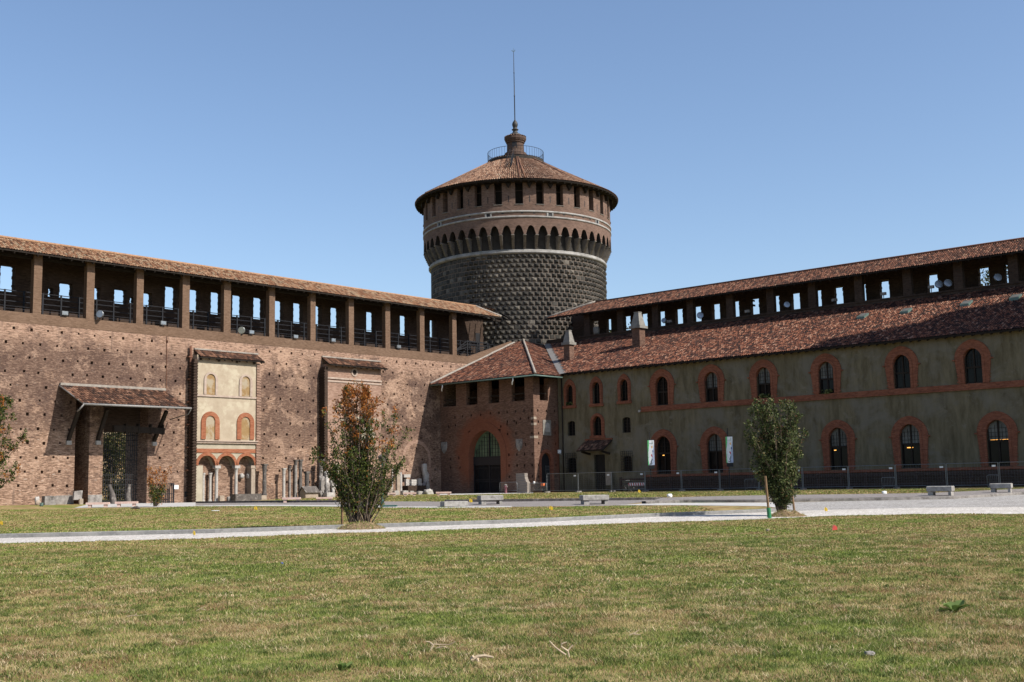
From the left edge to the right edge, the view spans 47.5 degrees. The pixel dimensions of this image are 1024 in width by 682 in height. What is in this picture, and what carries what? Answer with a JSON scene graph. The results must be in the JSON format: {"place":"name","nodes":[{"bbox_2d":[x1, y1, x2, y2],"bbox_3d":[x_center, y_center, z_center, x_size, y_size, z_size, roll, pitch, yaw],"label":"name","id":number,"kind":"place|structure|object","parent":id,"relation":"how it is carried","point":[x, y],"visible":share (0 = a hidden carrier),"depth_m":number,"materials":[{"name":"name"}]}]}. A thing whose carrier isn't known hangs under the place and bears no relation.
{"place":"outdoors","nodes":[
{"label":"outdoors","id":0,"kind":"place"},
{"bbox_2d":[75,502,195,507],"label":"gate pavement","id":1,"kind":"structure","parent":0,"point":[149,505],"depth_m":87.65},
{"bbox_2d":[86,502,109,506],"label":"pink bench","id":2,"kind":"object","parent":1,"relation":"on","point":[90,504],"visible":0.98,"depth_m":81.86,"materials":[{"name":"stone"}]},
{"bbox_2d":[108,484,116,503],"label":"leaning column","id":3,"kind":"structure","parent":1,"relation":"on","point":[112,497],"depth_m":95.94,"materials":[{"name":"stone"}]},
{"bbox_2d":[115,501,137,506],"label":"pink bench","id":4,"kind":"object","parent":1,"relation":"on","point":[133,503],"visible":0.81,"depth_m":83.44,"materials":[{"name":"stone"}]},
{"bbox_2d":[125,484,130,500],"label":"leaning column","id":5,"kind":"structure","parent":1,"relation":"on","point":[128,495],"depth_m":97.04,"materials":[{"name":"stone"}]},
{"bbox_2d":[159,483,173,502],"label":"bar gate","id":6,"kind":"structure","parent":1,"relation":"on","point":[169,501],"depth_m":100.06,"materials":[{"name":"grey metal"}]},
{"bbox_2d":[196,500,652,506],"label":"pavement","id":7,"kind":"structure","parent":0,"point":[523,503],"depth_m":69.81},
{"bbox_2d":[282,497,300,502],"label":"pink bench","id":8,"kind":"object","parent":7,"relation":"on","point":[284,499],"visible":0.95,"depth_m":78.78,"materials":[{"name":"stone"}]},
{"bbox_2d":[440,501,467,506],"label":"stone bench","id":9,"kind":"object","parent":7,"relation":"on","point":[452,503],"visible":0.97,"depth_m":65.52,"materials":[{"name":"stone"}]},
{"bbox_2d":[477,495,502,504],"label":"stone bench","id":10,"kind":"object","parent":7,"relation":"on","point":[482,499],"visible":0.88,"depth_m":67.98,"materials":[{"name":"stone"}]},
{"bbox_2d":[579,495,608,504],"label":"stone bench","id":11,"kind":"object","parent":7,"relation":"on","point":[586,499],"visible":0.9,"depth_m":65.20,"materials":[{"name":"stone"}]},
{"bbox_2d":[440,493,515,494],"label":"terrace","id":12,"kind":"structure","parent":0,"point":[475,493],"depth_m":113.06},
{"bbox_2d":[0,486,1023,681],"bbox_3d":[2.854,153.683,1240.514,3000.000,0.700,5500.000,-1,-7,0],"label":"ground","id":13,"kind":"structure","parent":0,"point":[73,506],"depth_m":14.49,"materials":[{"name":"green plant"}]},
{"bbox_2d":[0,394,28,488],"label":"shrub","id":14,"kind":"object","parent":13,"relation":"on","point":[9,401],"visible":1,"depth_m":50.80,"materials":[{"name":"green plant"}]},
{"bbox_2d":[41,496,55,504],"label":"stone block","id":15,"kind":"object","parent":13,"relation":"on","point":[48,500],"depth_m":91.04,"materials":[{"name":"grey stone"}]},
{"bbox_2d":[102,432,124,499],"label":"tree","id":16,"kind":"object","parent":13,"relation":"on","point":[113,471],"visible":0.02,"depth_m":128.62,"materials":[{"name":"green plant"}]},
{"bbox_2d":[102,432,125,499],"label":"gate","id":17,"kind":"object","parent":13,"relation":"on","point":[113,454],"visible":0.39,"depth_m":125.44,"materials":[{"name":"grey metal"}]},
{"bbox_2d":[102,432,125,498],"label":"garden wall","id":18,"kind":"structure","parent":13,"relation":"on","point":[117,465],"depth_m":141.50,"materials":[{"name":"paint"}]},
{"bbox_2d":[186,348,264,501],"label":"painted house front","id":19,"kind":"structure","parent":13,"relation":"on","point":[225,390],"depth_m":104.58,"materials":[{"name":"beige paint"}]},
{"bbox_2d":[185,346,192,470],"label":"drainpipe","id":20,"kind":"object","parent":19,"relation":"attached to","point":[190,356],"visible":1,"depth_m":102.81,"materials":[{"name":"brown metal"}]},
{"bbox_2d":[201,411,219,438],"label":"blind window","id":21,"kind":"structure","parent":19,"relation":"in","point":[210,422],"depth_m":103.40,"materials":[{"name":"orange brick"}]},
{"bbox_2d":[204,372,217,394],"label":"blind window","id":22,"kind":"structure","parent":19,"relation":"in","point":[210,379],"depth_m":103.88,"materials":[{"name":"paint"}]},
{"bbox_2d":[236,413,253,439],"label":"blind window","id":23,"kind":"structure","parent":19,"relation":"in","point":[245,421],"depth_m":106.17,"materials":[{"name":"orange brick"}]},
{"bbox_2d":[239,374,252,396],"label":"blind window","id":24,"kind":"structure","parent":19,"relation":"in","point":[245,381],"depth_m":106.63,"materials":[{"name":"paint"}]},
{"bbox_2d":[230,494,261,500],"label":"stone trough","id":25,"kind":"object","parent":13,"relation":"on","point":[242,497],"visible":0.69,"depth_m":103.99,"materials":[{"name":"grey stone"}]},
{"bbox_2d":[0,235,513,505],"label":"curtain wall","id":26,"kind":"structure","parent":13,"relation":"on","point":[46,347],"depth_m":103.16,"materials":[{"name":"brick"}]},
{"bbox_2d":[72,490,82,499],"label":"stone slab","id":27,"kind":"object","parent":26,"relation":"on","point":[77,495],"depth_m":93.50,"materials":[{"name":"grey stone"}]},
{"bbox_2d":[58,383,191,445],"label":"gate canopy","id":28,"kind":"object","parent":26,"relation":"attached to","point":[94,395],"visible":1,"depth_m":96.05,"materials":[{"name":"tile"}]},
{"bbox_2d":[261,464,267,494],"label":"stone column","id":29,"kind":"structure","parent":13,"relation":"on","point":[264,479],"depth_m":106.88,"materials":[{"name":"grey stone"}]},
{"bbox_2d":[196,500,338,502],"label":"kerb","id":30,"kind":"structure","parent":13,"relation":"on","point":[271,501],"depth_m":80.78,"materials":[{"name":"stone"}]},
{"bbox_2d":[281,468,286,497],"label":"stone column","id":31,"kind":"structure","parent":13,"relation":"on","point":[283,481],"depth_m":108.61,"materials":[{"name":"stone"}]},
{"bbox_2d":[288,466,291,496],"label":"stone column","id":32,"kind":"structure","parent":13,"relation":"on","point":[289,488],"depth_m":109.26,"materials":[{"name":"grey stone"}]},
{"bbox_2d":[293,460,298,496],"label":"stone column","id":33,"kind":"structure","parent":13,"relation":"on","point":[295,476],"depth_m":109.78,"materials":[{"name":"grey stone"}]},
{"bbox_2d":[298,459,302,496],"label":"stone column","id":34,"kind":"structure","parent":13,"relation":"on","point":[300,461],"depth_m":110.23,"materials":[{"name":"grey stone"}]},
{"bbox_2d":[304,471,309,485],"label":"stone column","id":35,"kind":"structure","parent":13,"relation":"on","point":[306,473],"depth_m":110.59,"materials":[{"name":"stone"}]},
{"bbox_2d":[298,486,319,497],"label":"sarcophagus","id":36,"kind":"object","parent":13,"relation":"on","point":[308,491],"visible":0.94,"depth_m":109.59,"materials":[{"name":"grey stone"}]},
{"bbox_2d":[318,476,324,496],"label":"statue fragment","id":37,"kind":"object","parent":13,"relation":"on","point":[321,484],"visible":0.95,"depth_m":111.45,"materials":[{"name":"grey stone"}]},
{"bbox_2d":[323,471,328,492],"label":"statue fragment","id":38,"kind":"object","parent":13,"relation":"on","point":[326,480],"visible":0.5,"depth_m":111.99,"materials":[{"name":"stone"}]},
{"bbox_2d":[323,492,334,496],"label":"stone block","id":39,"kind":"object","parent":13,"relation":"on","point":[328,494],"depth_m":111.26,"materials":[{"name":"stone"}]},
{"bbox_2d":[151,505,511,507],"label":"pavement edge","id":40,"kind":"object","parent":13,"relation":"on","point":[338,505],"visible":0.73,"depth_m":70.63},
{"bbox_2d":[147,466,171,506],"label":"bush","id":41,"kind":"object","parent":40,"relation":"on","point":[155,496],"visible":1,"depth_m":80.54,"materials":[{"name":"green plant"}]},
{"bbox_2d":[377,453,396,506],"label":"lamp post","id":42,"kind":"object","parent":40,"relation":"on","point":[379,460],"visible":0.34,"depth_m":67.37,"materials":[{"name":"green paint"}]},
{"bbox_2d":[337,661,351,669],"bbox_3d":[-1.474,2.871,10.257,0.120,0.083,0.163,-1,-7,0],"label":"weed","id":43,"kind":"object","parent":13,"relation":"on","point":[344,666],"visible":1,"depth_m":10.22,"materials":[{"name":"green plant"}]},
{"bbox_2d":[319,356,387,495],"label":"bricked house front","id":44,"kind":"structure","parent":13,"relation":"on","point":[337,374],"depth_m":114.95,"materials":[{"name":"brick"}]},
{"bbox_2d":[0,505,714,533],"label":"grass","id":45,"kind":"structure","parent":13,"relation":"on","point":[90,513],"depth_m":57.51,"materials":[{"name":"green plant"}]},
{"bbox_2d":[0,508,775,537],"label":"kerb","id":46,"kind":"structure","parent":13,"relation":"on","point":[141,532],"depth_m":45.23,"materials":[{"name":"stone"}]},
{"bbox_2d":[395,470,399,494],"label":"stone slab","id":47,"kind":"structure","parent":13,"relation":"on","point":[397,480],"depth_m":118.96,"materials":[{"name":"beige stone"}]},
{"bbox_2d":[402,485,425,491],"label":"brick ledge","id":48,"kind":"object","parent":13,"relation":"on","point":[415,488],"visible":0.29,"depth_m":120.31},
{"bbox_2d":[421,463,428,484],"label":"statue fragment","id":49,"kind":"object","parent":13,"relation":"on","point":[425,474],"visible":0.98,"depth_m":122.41,"materials":[{"name":"stone"}]},
{"bbox_2d":[470,654,493,662],"bbox_3d":[-0.275,2.878,10.529,0.217,0.078,0.044,-1,-7,3],"label":"dry branch","id":50,"kind":"object","parent":13,"relation":"on","point":[473,658],"visible":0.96,"depth_m":10.52,"materials":[{"name":"beige wood"}]},
{"bbox_2d":[429,339,562,493],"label":"portal building","id":51,"kind":"structure","parent":13,"relation":"on","point":[506,431],"depth_m":121.44,"materials":[{"name":"brick"}]},
{"bbox_2d":[539,449,553,491],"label":"door","id":52,"kind":"structure","parent":51,"relation":"in","point":[546,460],"depth_m":118.12,"materials":[{"name":"red brick"}]},
{"bbox_2d":[415,48,617,386],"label":"round tower","id":53,"kind":"structure","parent":13,"relation":"on","point":[518,235],"depth_m":138.35,"materials":[{"name":"brown stone"}]},
{"bbox_2d":[516,473,529,492],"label":"sheeting screen","id":54,"kind":"object","parent":13,"relation":"on","point":[522,481],"visible":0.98,"depth_m":114.34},
{"bbox_2d":[529,483,546,492],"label":"crowd barrier","id":55,"kind":"object","parent":13,"relation":"on","point":[532,487],"visible":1,"depth_m":112.76,"materials":[{"name":"metal"}]},
{"bbox_2d":[444,497,663,501],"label":"kerb","id":56,"kind":"structure","parent":13,"relation":"on","point":[576,499],"depth_m":71.37,"materials":[{"name":"stone"}]},
{"bbox_2d":[549,641,572,656],"bbox_3d":[0.455,2.840,10.733,0.226,0.155,0.032,-1,-7,0],"label":"dry branch","id":57,"kind":"object","parent":13,"relation":"on","point":[562,647],"visible":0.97,"depth_m":10.73,"materials":[{"name":"beige wood"}]},
{"bbox_2d":[544,473,577,492],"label":"fence panel","id":58,"kind":"object","parent":13,"relation":"on","point":[548,491],"visible":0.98,"depth_m":111.07,"materials":[{"name":"metal"}]},
{"bbox_2d":[575,472,611,491],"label":"fence panel","id":59,"kind":"object","parent":13,"relation":"on","point":[593,483],"visible":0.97,"depth_m":108.52,"materials":[{"name":"metal"}]},
{"bbox_2d":[609,471,644,491],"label":"fence panel","id":60,"kind":"object","parent":13,"relation":"on","point":[613,490],"visible":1,"depth_m":105.56,"materials":[{"name":"metal"}]},
{"bbox_2d":[647,432,654,490],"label":"banner","id":61,"kind":"object","parent":13,"relation":"on","point":[651,462],"visible":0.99,"depth_m":105.66,"materials":[{"name":"white fabric"}]},
{"bbox_2d":[642,470,681,491],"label":"fence panel","id":62,"kind":"object","parent":13,"relation":"on","point":[645,490],"visible":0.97,"depth_m":104.07,"materials":[{"name":"metal"}]},
{"bbox_2d":[679,469,719,490],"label":"fence panel","id":63,"kind":"object","parent":13,"relation":"on","point":[702,483],"visible":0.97,"depth_m":100.56,"materials":[{"name":"metal"}]},
{"bbox_2d":[627,502,775,507],"bbox_3d":[11.632,8.743,62.102,10.398,0.201,6.388,-8,-10,44],"label":"forecourt tip","id":64,"kind":"object","parent":13,"relation":"on","point":[742,504],"visible":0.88,"depth_m":62.56,"materials":[{"name":"grey gravel"}]},
{"bbox_2d":[725,428,732,489],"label":"banner","id":65,"kind":"object","parent":13,"relation":"on","point":[729,451],"visible":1,"depth_m":100.22,"materials":[{"name":"white fabric"}]},
{"bbox_2d":[717,468,758,490],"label":"fence panel","id":66,"kind":"object","parent":13,"relation":"on","point":[720,489],"visible":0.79,"depth_m":99.14,"materials":[{"name":"metal"}]},
{"bbox_2d":[764,476,771,517],"bbox_3d":[10.393,6.388,47.225,0.227,1.806,0.168,-1,-7,0],"label":"stake","id":67,"kind":"object","parent":13,"relation":"on","point":[768,508],"visible":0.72,"depth_m":47.19,"materials":[{"name":"brown wood"}]},
{"bbox_2d":[544,286,1023,491],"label":"castle wing","id":68,"kind":"structure","parent":13,"relation":"on","point":[936,381],"depth_m":102.12,"materials":[{"name":"beige paint"}]},
{"bbox_2d":[563,379,576,408],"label":"window","id":69,"kind":"structure","parent":68,"relation":"in","point":[569,388],"depth_m":119.19,"materials":[{"name":"red brick"}]},
{"bbox_2d":[567,420,575,436],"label":"window","id":70,"kind":"structure","parent":68,"relation":"in","point":[572,423],"depth_m":118.81,"materials":[{"name":"grey paint"}]},
{"bbox_2d":[565,453,577,473],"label":"window","id":71,"kind":"structure","parent":68,"relation":"in","point":[572,460],"depth_m":118.23,"materials":[{"name":"grey paint"}]},
{"bbox_2d":[589,376,603,406],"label":"window","id":72,"kind":"structure","parent":68,"relation":"in","point":[596,383],"depth_m":116.91,"materials":[{"name":"red brick"}]},
{"bbox_2d":[589,413,604,438],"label":"window","id":73,"kind":"structure","parent":68,"relation":"in","point":[599,421],"depth_m":116.53,"materials":[{"name":"red brick"}]},
{"bbox_2d":[595,454,605,490],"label":"door","id":74,"kind":"structure","parent":68,"relation":"in","point":[600,459],"depth_m":116.02,"materials":[{"name":"black metal"}]},
{"bbox_2d":[605,472,611,484],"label":"notice board","id":75,"kind":"object","parent":68,"relation":"attached to","point":[609,481],"visible":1,"depth_m":114.46,"materials":[{"name":"grey metal"}]},
{"bbox_2d":[617,373,631,403],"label":"window","id":76,"kind":"structure","parent":68,"relation":"in","point":[623,380],"depth_m":114.62,"materials":[{"name":"red brick"}]},
{"bbox_2d":[621,416,631,433],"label":"window","id":77,"kind":"structure","parent":68,"relation":"in","point":[627,426],"depth_m":114.21,"materials":[{"name":"grey paint"}]},
{"bbox_2d":[621,451,632,471],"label":"window","id":78,"kind":"structure","parent":68,"relation":"in","point":[628,458],"depth_m":113.57,"materials":[{"name":"grey paint"}]},
{"bbox_2d":[647,369,675,405],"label":"window","id":79,"kind":"structure","parent":68,"relation":"in","point":[664,381],"depth_m":111.72,"materials":[{"name":"red brick"}]},
{"bbox_2d":[651,429,678,473],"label":"window","id":80,"kind":"structure","parent":68,"relation":"in","point":[666,443],"depth_m":110.96,"materials":[{"name":"red brick"}]},
{"bbox_2d":[696,364,725,401],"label":"window","id":81,"kind":"structure","parent":68,"relation":"in","point":[714,377],"depth_m":108.05,"materials":[{"name":"red brick"}]},
{"bbox_2d":[698,426,729,472],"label":"window","id":82,"kind":"structure","parent":68,"relation":"in","point":[713,437],"depth_m":107.34,"materials":[{"name":"red brick"}]},
{"bbox_2d":[747,359,779,398],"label":"window","id":83,"kind":"structure","parent":68,"relation":"in","point":[766,372],"depth_m":104.44,"materials":[{"name":"red brick"}]},
{"bbox_2d":[808,353,842,393],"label":"window","id":84,"kind":"structure","parent":68,"relation":"in","point":[829,367],"depth_m":100.44,"materials":[{"name":"red brick"}]},
{"bbox_2d":[819,420,856,469],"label":"window","id":85,"kind":"structure","parent":68,"relation":"in","point":[841,436],"depth_m":99.17,"materials":[{"name":"red brick"}]},
{"bbox_2d":[882,346,919,388],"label":"window","id":86,"kind":"structure","parent":68,"relation":"in","point":[905,362],"depth_m":95.96,"materials":[{"name":"red brick"}]},
{"bbox_2d":[889,416,929,468],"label":"window","id":87,"kind":"structure","parent":68,"relation":"in","point":[913,432],"depth_m":95.03,"materials":[{"name":"red brick"}]},
{"bbox_2d":[952,339,992,383],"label":"window","id":88,"kind":"structure","parent":68,"relation":"in","point":[976,356],"depth_m":92.10,"materials":[{"name":"red brick"}]},
{"bbox_2d":[974,411,1019,466],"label":"window","id":89,"kind":"structure","parent":68,"relation":"in","point":[998,425],"depth_m":90.37,"materials":[{"name":"red brick"}]},
{"bbox_2d":[544,237,1023,382],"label":"curtain wall","id":90,"kind":"structure","parent":13,"relation":"on","point":[906,276],"depth_m":115.28,"materials":[{"name":"brick"}]},
{"bbox_2d":[619,469,1023,490],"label":"metal fence","id":91,"kind":"object","parent":13,"relation":"on","point":[865,479],"visible":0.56,"depth_m":95.38,"materials":[{"name":"grey metal"}]},
{"bbox_2d":[800,466,848,489],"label":"fence panel","id":92,"kind":"object","parent":13,"relation":"on","point":[803,488],"visible":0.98,"depth_m":92.81,"materials":[{"name":"metal"}]},
{"bbox_2d":[642,492,1023,503],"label":"kerb","id":93,"kind":"structure","parent":13,"relation":"on","point":[845,499],"depth_m":64.01,"materials":[{"name":"grey stone"}]},
{"bbox_2d":[846,465,895,488],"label":"fence panel","id":94,"kind":"object","parent":13,"relation":"on","point":[850,487],"visible":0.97,"depth_m":90.63,"materials":[{"name":"metal"}]},
{"bbox_2d":[787,495,1023,510],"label":"forecourt","id":95,"kind":"structure","parent":13,"relation":"on","point":[1008,501],"depth_m":58.81,"materials":[{"name":"grey gravel"}]},
{"bbox_2d":[893,463,946,488],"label":"fence panel","id":96,"kind":"object","parent":13,"relation":"on","point":[896,487],"visible":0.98,"depth_m":87.89,"materials":[{"name":"metal"}]},
{"bbox_2d":[939,600,969,611],"bbox_3d":[5.232,3.137,13.732,0.297,0.155,0.335,-7,-9,40],"label":"weed","id":97,"kind":"object","parent":13,"relation":"on","point":[955,606],"visible":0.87,"depth_m":13.73,"materials":[{"name":"green plant"}]},
{"bbox_2d":[946,462,998,485],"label":"fence panel","id":98,"kind":"object","parent":13,"relation":"on","point":[969,473],"visible":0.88,"depth_m":85.70,"materials":[{"name":"metal"}]},
{"bbox_2d":[980,266,1007,285],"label":"tree","id":99,"kind":"object","parent":13,"relation":"on","point":[987,278],"visible":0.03,"depth_m":120.10,"materials":[{"name":"grey plant"}]},
{"bbox_2d":[0,507,1023,542],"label":"path","id":100,"kind":"structure","parent":0,"point":[928,510],"depth_m":46.07,"materials":[{"name":"grey gravel"}]},
{"bbox_2d":[337,521,385,529],"bbox_3d":[-5.734,6.991,44.326,1.968,0.374,1.849,-5,-8,29],"label":"soil mound","id":101,"kind":"object","parent":100,"relation":"on","point":[359,525],"visible":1,"depth_m":43.92,"materials":[{"name":"brown soil"}]},
{"bbox_2d":[309,378,414,523],"bbox_3d":[-5.897,4.413,45.933,4.167,5.869,2.795,-1,-7,0],"label":"shrub","id":102,"kind":"object","parent":101,"relation":"on","point":[351,488],"visible":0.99,"depth_m":45.57,"materials":[{"name":"green plant"}]},
{"bbox_2d":[771,509,805,516],"bbox_3d":[11.461,7.163,48.568,1.820,0.361,1.573,-1,-7,0],"label":"soil mound","id":103,"kind":"object","parent":100,"relation":"on","point":[788,513],"visible":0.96,"depth_m":48.17,"materials":[{"name":"beige soil"}]},
{"bbox_2d":[743,397,809,511],"bbox_3d":[11.239,4.881,49.527,2.729,5.105,2.327,-4,-8,25],"label":"shrub","id":104,"kind":"object","parent":103,"relation":"on","point":[776,464],"visible":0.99,"depth_m":49.21,"materials":[{"name":"green plant"}]},
{"bbox_2d":[0,0,1023,336],"label":"sky","id":105,"kind":"structure","parent":0,"point":[296,139],"materials":[{"name":"blue"}]},
{"bbox_2d":[275,487,1023,502],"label":"grass","id":106,"kind":"structure","parent":0,"point":[426,498],"depth_m":81.38,"materials":[{"name":"green plant"}]},
{"bbox_2d":[653,489,1023,500],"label":"pavement","id":107,"kind":"structure","parent":0,"point":[961,493],"depth_m":67.57,"materials":[{"name":"grey gravel"}]},
{"bbox_2d":[926,486,954,495],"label":"stone bench","id":108,"kind":"object","parent":107,"relation":"on","point":[931,490],"visible":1,"depth_m":65.06,"materials":[{"name":"stone"}]},
{"bbox_2d":[989,483,1012,491],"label":"stone bench","id":109,"kind":"object","parent":107,"relation":"on","point":[994,487],"visible":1,"depth_m":68.09,"materials":[{"name":"stone"}]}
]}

